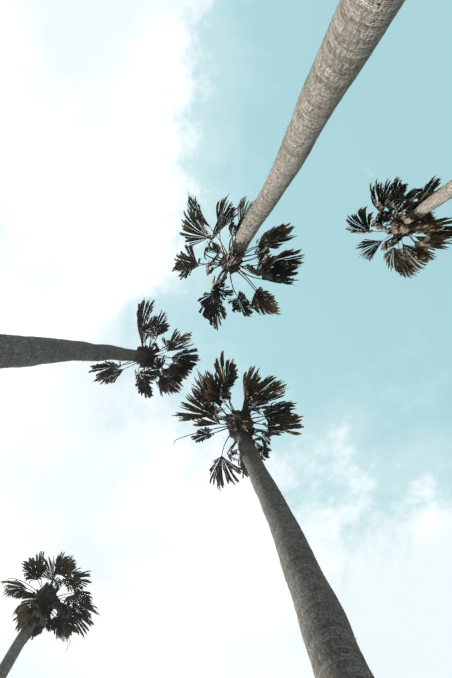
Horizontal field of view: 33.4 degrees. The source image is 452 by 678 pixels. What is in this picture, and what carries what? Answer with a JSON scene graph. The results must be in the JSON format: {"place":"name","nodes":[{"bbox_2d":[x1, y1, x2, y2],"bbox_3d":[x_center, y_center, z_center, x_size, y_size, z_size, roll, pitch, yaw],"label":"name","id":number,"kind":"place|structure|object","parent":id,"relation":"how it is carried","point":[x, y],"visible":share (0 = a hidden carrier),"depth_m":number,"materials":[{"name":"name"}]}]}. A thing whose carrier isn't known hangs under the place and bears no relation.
{"place":"outdoors","nodes":[
{"label":"outdoors","id":0,"kind":"place"},
{"bbox_2d":[0,0,451,677],"label":"sky","id":1,"kind":"structure","parent":0,"point":[112,112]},
{"label":"ground","id":2,"kind":"structure","parent":0,"visible":0},
{"bbox_2d":[0,551,99,677],"bbox_3d":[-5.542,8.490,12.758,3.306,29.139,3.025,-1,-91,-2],"label":"palm","id":3,"kind":"object","parent":2,"relation":"on","point":[43,602],"visible":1,"depth_m":25.27,"materials":[{"name":"black plant"}]},
{"bbox_2d":[0,297,199,397],"bbox_3d":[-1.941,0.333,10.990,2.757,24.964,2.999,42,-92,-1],"label":"palm","id":4,"kind":"object","parent":2,"relation":"on","point":[17,351],"visible":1,"depth_m":21.01,"materials":[{"name":"grey plant"}]},
{"bbox_2d":[172,351,374,677],"bbox_3d":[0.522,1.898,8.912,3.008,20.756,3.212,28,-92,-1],"label":"palm","id":5,"kind":"object","parent":2,"relation":"on","point":[331,644],"visible":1,"depth_m":12.36,"materials":[{"name":"grey plant"}]},
{"bbox_2d":[172,0,404,330],"bbox_3d":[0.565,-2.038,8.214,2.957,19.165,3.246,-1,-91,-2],"label":"palm","id":6,"kind":"object","parent":2,"relation":"on","point":[356,31],"visible":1,"depth_m":10.79,"materials":[{"name":"grey plant"}]},
{"bbox_2d":[346,176,451,278],"bbox_3d":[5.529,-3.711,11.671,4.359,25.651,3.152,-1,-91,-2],"label":"palm","id":7,"kind":"object","parent":2,"relation":"on","point":[408,223],"visible":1,"depth_m":22.90,"materials":[{"name":"black plant"}]}
]}

